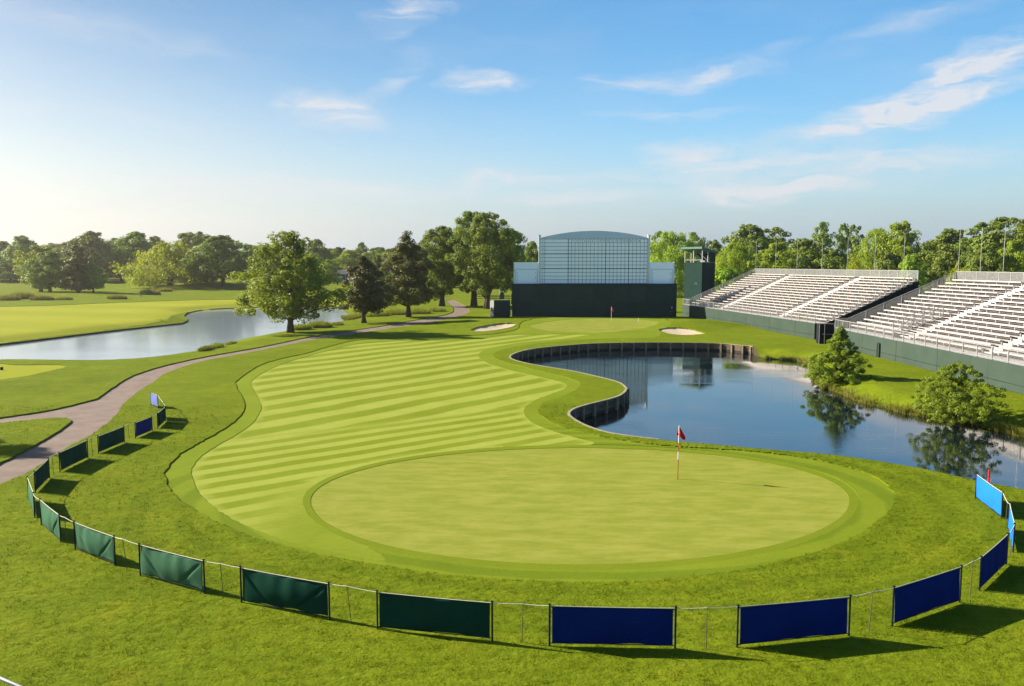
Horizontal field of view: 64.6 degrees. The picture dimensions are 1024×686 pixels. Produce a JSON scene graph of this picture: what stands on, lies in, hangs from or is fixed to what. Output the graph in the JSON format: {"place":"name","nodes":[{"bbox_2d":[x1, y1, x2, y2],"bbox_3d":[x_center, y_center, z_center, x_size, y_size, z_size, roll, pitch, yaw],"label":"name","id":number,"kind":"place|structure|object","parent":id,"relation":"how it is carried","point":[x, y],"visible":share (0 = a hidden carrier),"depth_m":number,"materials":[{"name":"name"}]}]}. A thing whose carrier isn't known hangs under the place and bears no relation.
{"place":"outdoors","nodes":[
{"label":"outdoors","id":0,"kind":"place"},
{"bbox_2d":[0,364,64,378],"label":"tee lawn","id":1,"kind":"structure","parent":0,"point":[10,371],"depth_m":69.98,"materials":[{"name":"plant"}]},
{"bbox_2d":[0,307,348,359],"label":"pond water","id":2,"kind":"structure","parent":0,"point":[196,330],"depth_m":109.28,"materials":[{"name":"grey liquid"}]},
{"bbox_2d":[0,300,469,483],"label":"cart path","id":3,"kind":"structure","parent":0,"point":[87,419],"depth_m":50.50,"materials":[{"name":"concrete"}]},
{"bbox_2d":[0,267,1023,685],"bbox_3d":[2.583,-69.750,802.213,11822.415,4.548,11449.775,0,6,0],"label":"ground","id":4,"kind":"structure","parent":0,"point":[214,377],"depth_m":23.34,"materials":[{"name":"green plant"}]},
{"bbox_2d":[0,294,20,300],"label":"fescue clump","id":5,"kind":"object","parent":4,"relation":"on","point":[7,297],"visible":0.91,"depth_m":204.05,"materials":[{"name":"green plant"}]},
{"bbox_2d":[0,260,30,281],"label":"tree","id":6,"kind":"object","parent":4,"relation":"on","point":[9,275],"visible":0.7,"depth_m":339.77,"materials":[{"name":"green plant"}]},
{"bbox_2d":[0,235,39,273],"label":"tree","id":7,"kind":"object","parent":4,"relation":"on","point":[22,243],"visible":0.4,"depth_m":343.73,"materials":[{"name":"green plant"}]},
{"bbox_2d":[26,476,35,517],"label":"barrier panel","id":8,"kind":"object","parent":4,"relation":"on","point":[31,497],"visible":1,"depth_m":30.09,"materials":[{"name":"green fabric"}]},
{"bbox_2d":[12,245,59,291],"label":"tree","id":9,"kind":"object","parent":4,"relation":"on","point":[36,249],"visible":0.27,"depth_m":257.97,"materials":[{"name":"green plant"}]},
{"bbox_2d":[33,458,49,492],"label":"barrier panel","id":10,"kind":"object","parent":4,"relation":"on","point":[41,474],"visible":0.99,"depth_m":33.46,"materials":[{"name":"green fabric"}]},
{"bbox_2d":[18,251,67,292],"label":"tree","id":11,"kind":"object","parent":4,"relation":"on","point":[48,276],"visible":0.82,"depth_m":242.56,"materials":[{"name":"green plant"}]},
{"bbox_2d":[39,498,61,541],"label":"barrier panel","id":12,"kind":"object","parent":4,"relation":"on","point":[50,519],"visible":1,"depth_m":27.37,"materials":[{"name":"green fabric"}]},
{"bbox_2d":[51,241,74,277],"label":"tree","id":13,"kind":"object","parent":4,"relation":"on","point":[58,249],"visible":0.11,"depth_m":364.58,"materials":[{"name":"green plant"}]},
{"bbox_2d":[58,439,88,471],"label":"barrier panel","id":14,"kind":"object","parent":4,"relation":"on","point":[73,455],"visible":1,"depth_m":36.86,"materials":[{"name":"green fabric"}]},
{"bbox_2d":[59,245,97,292],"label":"conifer tree","id":15,"kind":"object","parent":4,"relation":"on","point":[76,271],"visible":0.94,"depth_m":240.92,"materials":[{"name":"green plant"}]},
{"bbox_2d":[60,231,117,274],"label":"tree","id":16,"kind":"object","parent":4,"relation":"on","point":[95,244],"visible":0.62,"depth_m":333.96,"materials":[{"name":"green plant"}]},
{"bbox_2d":[73,520,115,565],"bbox_3d":[-13.060,6.414,25.288,2.470,1.324,0.122,4,7,35],"label":"barrier panel","id":17,"kind":"object","parent":4,"relation":"on","point":[93,542],"visible":1,"depth_m":25.18,"materials":[{"name":"green fabric"}]},
{"bbox_2d":[79,263,109,292],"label":"tree","id":18,"kind":"object","parent":4,"relation":"on","point":[100,282],"visible":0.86,"depth_m":244.34,"materials":[{"name":"green plant"}]},
{"bbox_2d":[97,425,124,453],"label":"barrier panel","id":19,"kind":"object","parent":4,"relation":"on","point":[111,439],"visible":1,"depth_m":40.31,"materials":[{"name":"green fabric"}]},
{"bbox_2d":[102,231,164,273],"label":"tree","id":20,"kind":"object","parent":4,"relation":"on","point":[130,241],"visible":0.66,"depth_m":338.31,"materials":[{"name":"green plant"}]},
{"bbox_2d":[134,415,152,437],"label":"barrier panel","id":21,"kind":"object","parent":4,"relation":"on","point":[143,426],"visible":1,"depth_m":43.50,"materials":[{"name":"blue fabric"}]},
{"bbox_2d":[157,406,165,428],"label":"barrier panel","id":22,"kind":"object","parent":4,"relation":"on","point":[161,416],"visible":1,"depth_m":46.08,"materials":[{"name":"green fabric"}]},
{"bbox_2d":[109,239,218,287],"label":"willow tree","id":23,"kind":"object","parent":4,"relation":"on","point":[174,267],"visible":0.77,"depth_m":281.38,"materials":[{"name":"green plant"}]},
{"bbox_2d":[137,543,205,593],"bbox_3d":[-9.760,6.605,23.151,2.787,1.358,0.116,3,6,29],"label":"barrier panel","id":24,"kind":"object","parent":4,"relation":"on","point":[165,566],"visible":1,"depth_m":23.07,"materials":[{"name":"green fabric"}]},
{"bbox_2d":[0,299,350,342],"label":"fairway","id":25,"kind":"structure","parent":4,"relation":"on","point":[17,323],"depth_m":145.42,"materials":[{"name":"plant"}]},
{"bbox_2d":[175,231,216,261],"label":"tree","id":26,"kind":"object","parent":4,"relation":"on","point":[196,239],"visible":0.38,"depth_m":322.29,"materials":[{"name":"green plant"}]},
{"bbox_2d":[185,249,225,283],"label":"tree","id":27,"kind":"object","parent":4,"relation":"on","point":[205,280],"visible":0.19,"depth_m":285.83,"materials":[{"name":"green plant"}]},
{"bbox_2d":[178,235,260,286],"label":"tree","id":28,"kind":"object","parent":4,"relation":"on","point":[225,247],"visible":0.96,"depth_m":278.20,"materials":[{"name":"green plant"}]},
{"bbox_2d":[229,245,276,275],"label":"tree","id":29,"kind":"object","parent":4,"relation":"on","point":[249,250],"visible":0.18,"depth_m":385.71,"materials":[{"name":"green plant"}]},
{"bbox_2d":[239,565,330,620],"bbox_3d":[-6.028,6.764,21.357,2.920,1.391,0.154,2,6,23],"label":"barrier panel","id":30,"kind":"object","parent":4,"relation":"on","point":[304,596],"visible":0.99,"depth_m":21.27,"materials":[{"name":"green fabric"}]},
{"bbox_2d":[226,230,352,332],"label":"maple tree","id":31,"kind":"object","parent":4,"relation":"on","point":[285,289],"visible":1,"depth_m":106.32,"materials":[{"name":"green plant"}]},
{"bbox_2d":[294,323,311,329],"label":"reed clump","id":32,"kind":"object","parent":4,"relation":"on","point":[300,326],"visible":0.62,"depth_m":113.12,"materials":[{"name":"green plant"}]},
{"bbox_2d":[308,320,332,327],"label":"reed clump","id":33,"kind":"object","parent":4,"relation":"on","point":[319,324],"visible":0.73,"depth_m":116.58,"materials":[{"name":"green plant"}]},
{"bbox_2d":[302,239,340,272],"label":"tree","id":34,"kind":"object","parent":4,"relation":"on","point":[323,253],"visible":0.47,"depth_m":356.02,"materials":[{"name":"green plant"}]},
{"bbox_2d":[319,259,339,281],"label":"tree","id":35,"kind":"object","parent":4,"relation":"on","point":[332,265],"visible":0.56,"depth_m":327.28,"materials":[{"name":"green plant"}]},
{"bbox_2d":[326,247,348,269],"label":"tree","id":36,"kind":"object","parent":4,"relation":"on","point":[337,251],"visible":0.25,"depth_m":395.34,"materials":[{"name":"green plant"}]},
{"bbox_2d":[331,270,349,282],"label":"clubhouse","id":37,"kind":"structure","parent":4,"relation":"on","point":[343,273],"depth_m":339.02,"materials":[{"name":"stone"}]},
{"bbox_2d":[333,249,369,269],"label":"tree","id":38,"kind":"object","parent":4,"relation":"on","point":[344,260],"visible":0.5,"depth_m":375.05,"materials":[{"name":"green plant"}]},
{"bbox_2d":[341,312,361,319],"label":"reed clump","id":39,"kind":"object","parent":4,"relation":"on","point":[352,316],"visible":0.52,"depth_m":144.03,"materials":[{"name":"green plant"}]},
{"bbox_2d":[354,242,368,258],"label":"tree","id":40,"kind":"object","parent":4,"relation":"on","point":[361,248],"visible":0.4,"depth_m":436.18,"materials":[{"name":"green plant"}]},
{"bbox_2d":[339,256,398,322],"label":"cedar tree","id":41,"kind":"object","parent":4,"relation":"on","point":[365,298],"visible":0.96,"depth_m":123.75,"materials":[{"name":"green plant"}]},
{"bbox_2d":[356,247,389,264],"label":"tree","id":42,"kind":"object","parent":4,"relation":"on","point":[375,251],"visible":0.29,"depth_m":395.51,"materials":[{"name":"green plant"}]},
{"bbox_2d":[372,255,390,285],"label":"tree","id":43,"kind":"object","parent":4,"relation":"on","point":[377,260],"visible":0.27,"depth_m":228.36,"materials":[{"name":"green plant"}]},
{"bbox_2d":[378,248,406,270],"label":"tree","id":44,"kind":"object","parent":4,"relation":"on","point":[386,254],"visible":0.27,"depth_m":385.96,"materials":[{"name":"green plant"}]},
{"bbox_2d":[191,334,598,560],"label":"fairway","id":45,"kind":"structure","parent":4,"relation":"on","point":[321,416],"depth_m":47.26,"materials":[{"name":"green plant"}]},
{"bbox_2d":[387,308,405,314],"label":"reed clump","id":46,"kind":"object","parent":4,"relation":"on","point":[398,311],"visible":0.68,"depth_m":146.13,"materials":[{"name":"green plant"}]},
{"bbox_2d":[368,230,444,316],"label":"pine tree","id":47,"kind":"object","parent":4,"relation":"on","point":[404,274],"visible":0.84,"depth_m":138.28,"materials":[{"name":"green plant"}]},
{"bbox_2d":[375,590,493,640],"bbox_3d":[-1.932,6.901,20.003,3.028,1.380,0.081,1,6,12],"label":"barrier panel","id":48,"kind":"object","parent":4,"relation":"on","point":[436,615],"visible":1,"depth_m":19.96,"materials":[{"name":"green fabric"}]},
{"bbox_2d":[27,393,1014,608],"bbox_3d":[-6.807,5.047,32.858,47.294,0.282,20.247,3,6,27],"label":"rope","id":49,"kind":"object","parent":48,"relation":"attached to","point":[519,603],"visible":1,"depth_m":20.61,"materials":[{"name":"fabric"}]},
{"bbox_2d":[418,225,467,305],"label":"cottonwood tree","id":50,"kind":"object","parent":4,"relation":"on","point":[447,283],"visible":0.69,"depth_m":172.27,"materials":[{"name":"green plant"}]},
{"bbox_2d":[445,211,501,305],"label":"cottonwood tree","id":51,"kind":"object","parent":4,"relation":"on","point":[466,220],"visible":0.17,"depth_m":173.41,"materials":[{"name":"green plant"}]},
{"bbox_2d":[444,211,523,308],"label":"cottonwood tree","id":52,"kind":"object","parent":4,"relation":"on","point":[489,261],"visible":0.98,"depth_m":163.04,"materials":[{"name":"green plant"}]},
{"bbox_2d":[473,324,515,330],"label":"sand bunker","id":53,"kind":"object","parent":4,"relation":"on","point":[494,327],"visible":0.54,"depth_m":115.32},
{"bbox_2d":[490,291,509,316],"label":"equipment box","id":54,"kind":"object","parent":4,"relation":"on","point":[499,308],"visible":0.96,"depth_m":138.30,"materials":[{"name":"metal"}]},
{"bbox_2d":[498,228,531,303],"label":"cottonwood tree","id":55,"kind":"object","parent":4,"relation":"on","point":[519,247],"visible":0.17,"depth_m":183.38,"materials":[{"name":"green plant"}]},
{"bbox_2d":[164,317,894,581],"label":"fringe grass","id":56,"kind":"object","parent":4,"relation":"on","point":[876,498],"visible":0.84,"depth_m":33.14,"materials":[{"name":"plant"}]},
{"bbox_2d":[524,241,538,261],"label":"tree","id":57,"kind":"object","parent":4,"relation":"on","point":[531,252],"visible":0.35,"depth_m":257.05,"materials":[{"name":"green plant"}]},
{"bbox_2d":[311,448,848,563],"bbox_3d":[2.792,6.132,32.844,21.613,0.160,15.899,0,6,0],"label":"putting green","id":58,"kind":"object","parent":4,"relation":"on","point":[579,506],"visible":0.99,"depth_m":31.05,"materials":[{"name":"plant"}]},
{"bbox_2d":[303,445,858,569],"bbox_3d":[2.840,6.108,32.930,22.401,0.160,17.134,0,6,0],"label":"green collar","id":59,"kind":"object","parent":4,"relation":"on","point":[837,523],"visible":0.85,"depth_m":27.88,"materials":[{"name":"green plant"}]},
{"bbox_2d":[530,318,657,332],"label":"putting green","id":60,"kind":"object","parent":4,"relation":"on","point":[595,325],"visible":0.87,"depth_m":114.64,"materials":[{"name":"plant"}]},
{"bbox_2d":[514,231,674,283],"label":"pavilion","id":61,"kind":"object","parent":4,"relation":"on","point":[594,257],"visible":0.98,"depth_m":140.33,"materials":[{"name":"glass"}]},
{"bbox_2d":[512,284,676,316],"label":"screen wall","id":62,"kind":"structure","parent":4,"relation":"on","point":[591,300],"depth_m":139.91,"materials":[{"name":"green fabric"}]},
{"bbox_2d":[548,603,676,648],"bbox_3d":[2.396,6.947,19.367,3.053,1.414,0.081,0,6,3],"label":"barrier panel","id":63,"kind":"object","parent":4,"relation":"on","point":[613,626],"visible":1,"depth_m":19.34,"materials":[{"name":"blue fabric"}]},
{"bbox_2d":[509,342,753,439],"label":"timber bulkhead","id":64,"kind":"object","parent":4,"relation":"on","point":[582,412],"visible":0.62,"depth_m":90.62,"materials":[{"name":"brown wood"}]},
{"bbox_2d":[650,230,696,297],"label":"tree","id":65,"kind":"object","parent":4,"relation":"on","point":[671,253],"visible":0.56,"depth_m":221.99,"materials":[{"name":"green plant"}]},
{"bbox_2d":[659,329,702,334],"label":"sand bunker","id":66,"kind":"object","parent":4,"relation":"on","point":[681,331],"visible":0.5,"depth_m":110.47},
{"bbox_2d":[682,232,701,262],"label":"tree","id":67,"kind":"object","parent":4,"relation":"on","point":[696,238],"visible":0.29,"depth_m":252.25,"materials":[{"name":"green plant"}]},
{"bbox_2d":[681,247,718,303],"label":"commentary tower","id":68,"kind":"structure","parent":4,"relation":"on","point":[699,277],"depth_m":149.82,"materials":[{"name":"metal"}]},
{"bbox_2d":[708,239,722,269],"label":"tree","id":69,"kind":"object","parent":4,"relation":"on","point":[715,245],"visible":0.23,"depth_m":246.92,"materials":[{"name":"green plant"}]},
{"bbox_2d":[714,267,742,293],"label":"tree","id":70,"kind":"object","parent":4,"relation":"on","point":[724,275],"visible":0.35,"depth_m":169.51,"materials":[{"name":"green plant"}]},
{"bbox_2d":[715,242,761,280],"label":"tree","id":71,"kind":"object","parent":4,"relation":"on","point":[735,260],"visible":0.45,"depth_m":182.88,"materials":[{"name":"green plant"}]},
{"bbox_2d":[715,223,779,276],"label":"tree","id":72,"kind":"object","parent":4,"relation":"on","point":[746,235],"visible":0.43,"depth_m":235.73,"materials":[{"name":"green plant"}]},
{"bbox_2d":[758,227,794,265],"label":"tree","id":73,"kind":"object","parent":4,"relation":"on","point":[778,230],"visible":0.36,"depth_m":240.72,"materials":[{"name":"green plant"}]},
{"bbox_2d":[747,242,807,275],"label":"tree","id":74,"kind":"object","parent":4,"relation":"on","point":[772,254],"visible":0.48,"depth_m":202.26,"materials":[{"name":"green plant"}]},
{"bbox_2d":[736,594,851,647],"bbox_3d":[6.847,6.914,19.648,3.032,1.425,0.075,-1,6,-11],"label":"barrier panel","id":75,"kind":"object","parent":4,"relation":"on","point":[780,622],"visible":1,"depth_m":19.60,"materials":[{"name":"blue fabric"}]},
{"bbox_2d":[682,268,918,338],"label":"grandstand","id":76,"kind":"object","parent":4,"relation":"on","point":[801,305],"visible":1,"depth_m":113.54,"materials":[{"name":"white metal"}]},
{"bbox_2d":[773,238,838,276],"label":"tree","id":77,"kind":"object","parent":4,"relation":"on","point":[807,248],"visible":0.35,"depth_m":211.07,"materials":[{"name":"green plant"}]},
{"bbox_2d":[811,221,837,250],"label":"tree","id":78,"kind":"object","parent":4,"relation":"on","point":[826,240],"visible":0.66,"depth_m":222.55,"materials":[{"name":"green plant"}]},
{"bbox_2d":[816,323,834,343],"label":"stair enclosure","id":79,"kind":"object","parent":4,"relation":"on","point":[824,332],"visible":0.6,"depth_m":93.00,"materials":[{"name":"black metal"}]},
{"bbox_2d":[807,248,851,277],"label":"tree","id":80,"kind":"object","parent":4,"relation":"on","point":[833,260],"visible":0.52,"depth_m":206.34,"materials":[{"name":"green plant"}]},
{"bbox_2d":[801,325,872,385],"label":"cypress tree","id":81,"kind":"object","parent":4,"relation":"on","point":[838,341],"visible":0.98,"depth_m":65.28,"materials":[{"name":"green plant"}]},
{"bbox_2d":[833,223,852,264],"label":"tree","id":82,"kind":"object","parent":4,"relation":"on","point":[843,244],"visible":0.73,"depth_m":225.84,"materials":[{"name":"green plant"}]},
{"bbox_2d":[839,224,864,265],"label":"tree","id":83,"kind":"object","parent":4,"relation":"on","point":[855,237],"visible":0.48,"depth_m":232.60,"materials":[{"name":"green plant"}]},
{"bbox_2d":[839,254,868,277],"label":"tree","id":84,"kind":"object","parent":4,"relation":"on","point":[853,265],"visible":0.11,"depth_m":163.72,"materials":[{"name":"green plant"}]},
{"bbox_2d":[853,227,889,278],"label":"tree","id":85,"kind":"object","parent":4,"relation":"on","point":[863,257],"visible":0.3,"depth_m":202.80,"materials":[{"name":"green plant"}]},
{"bbox_2d":[869,250,900,278],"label":"tree","id":86,"kind":"object","parent":4,"relation":"on","point":[886,260],"visible":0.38,"depth_m":172.90,"materials":[{"name":"green plant"}]},
{"bbox_2d":[761,353,1023,436],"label":"shore weeds","id":87,"kind":"object","parent":4,"relation":"on","point":[996,426],"visible":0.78,"depth_m":55.79,"materials":[{"name":"green plant"}]},
{"bbox_2d":[877,220,921,275],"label":"tree","id":88,"kind":"object","parent":4,"relation":"on","point":[895,246],"visible":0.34,"depth_m":196.66,"materials":[{"name":"green plant"}]},
{"bbox_2d":[896,253,926,297],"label":"tree","id":89,"kind":"object","parent":4,"relation":"on","point":[912,264],"visible":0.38,"depth_m":148.72,"materials":[{"name":"green plant"}]},
{"bbox_2d":[891,564,962,625],"bbox_3d":[10.890,6.765,21.211,2.947,1.417,0.078,-3,6,-30],"label":"barrier panel","id":90,"kind":"object","parent":4,"relation":"on","point":[926,595],"visible":1,"depth_m":21.12,"materials":[{"name":"blue fabric"}]},
{"bbox_2d":[834,271,1023,394],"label":"grandstand","id":91,"kind":"object","parent":4,"relation":"on","point":[979,326],"visible":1,"depth_m":75.61,"materials":[{"name":"white metal"}]},
{"bbox_2d":[917,263,944,297],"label":"tree","id":92,"kind":"object","parent":4,"relation":"on","point":[931,276],"visible":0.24,"depth_m":167.80,"materials":[{"name":"green plant"}]},
{"bbox_2d":[920,248,946,269],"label":"tree","id":93,"kind":"object","parent":4,"relation":"on","point":[926,251],"visible":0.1,"depth_m":207.85,"materials":[{"name":"green plant"}]},
{"bbox_2d":[915,228,972,290],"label":"tree","id":94,"kind":"object","parent":4,"relation":"on","point":[945,242],"visible":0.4,"depth_m":186.73,"materials":[{"name":"green plant"}]},
{"bbox_2d":[945,259,965,287],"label":"tree","id":95,"kind":"object","parent":4,"relation":"on","point":[955,269],"visible":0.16,"depth_m":129.51,"materials":[{"name":"green plant"}]},
{"bbox_2d":[907,362,1008,425],"bbox_3d":[27.638,3.138,50.244,5.013,3.926,5.423,-2,6,-19],"label":"cypress tree","id":96,"kind":"object","parent":4,"relation":"on","point":[955,407],"visible":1,"depth_m":49.71,"materials":[{"name":"green plant"}]},
{"bbox_2d":[944,238,975,281],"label":"tree","id":97,"kind":"object","parent":4,"relation":"on","point":[965,259],"visible":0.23,"depth_m":183.34,"materials":[{"name":"green plant"}]},
{"bbox_2d":[954,222,1007,271],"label":"tree","id":98,"kind":"object","parent":4,"relation":"on","point":[976,240],"visible":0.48,"depth_m":173.76,"materials":[{"name":"green plant"}]},
{"bbox_2d":[963,246,1007,284],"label":"tree","id":99,"kind":"object","parent":4,"relation":"on","point":[987,257],"visible":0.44,"depth_m":148.58,"materials":[{"name":"green plant"}]},
{"bbox_2d":[975,473,1003,518],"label":"barrier panel","id":100,"kind":"object","parent":4,"relation":"on","point":[989,495],"visible":1,"depth_m":30.27,"materials":[{"name":"blue fabric"}]},
{"bbox_2d":[978,532,1008,590],"bbox_3d":[14.109,6.543,23.719,0.062,1.372,2.839,5,8,44],"label":"barrier panel","id":101,"kind":"object","parent":4,"relation":"on","point":[993,561],"visible":0.99,"depth_m":23.59,"materials":[{"name":"blue fabric"}]},
{"bbox_2d":[968,216,1023,275],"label":"tree","id":102,"kind":"object","parent":4,"relation":"on","point":[998,233],"visible":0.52,"depth_m":169.14,"materials":[{"name":"green plant"}]},
{"bbox_2d":[987,239,1023,285],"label":"tree","id":103,"kind":"object","parent":4,"relation":"on","point":[1016,262],"visible":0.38,"depth_m":148.46,"materials":[{"name":"green plant"}]},
{"bbox_2d":[1007,502,1015,552],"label":"barrier panel","id":104,"kind":"object","parent":4,"relation":"on","point":[1011,523],"visible":0.88,"depth_m":26.63,"materials":[{"name":"blue fabric"}]},
{"bbox_2d":[0,0,1023,333],"label":"sky","id":105,"kind":"structure","parent":0,"point":[346,124],"materials":[{"name":"blue"}]},
{"bbox_2d":[518,350,1023,489],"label":"pond water","id":106,"kind":"structure","parent":0,"point":[728,398],"depth_m":53.04,"materials":[{"name":"blue liquid"}]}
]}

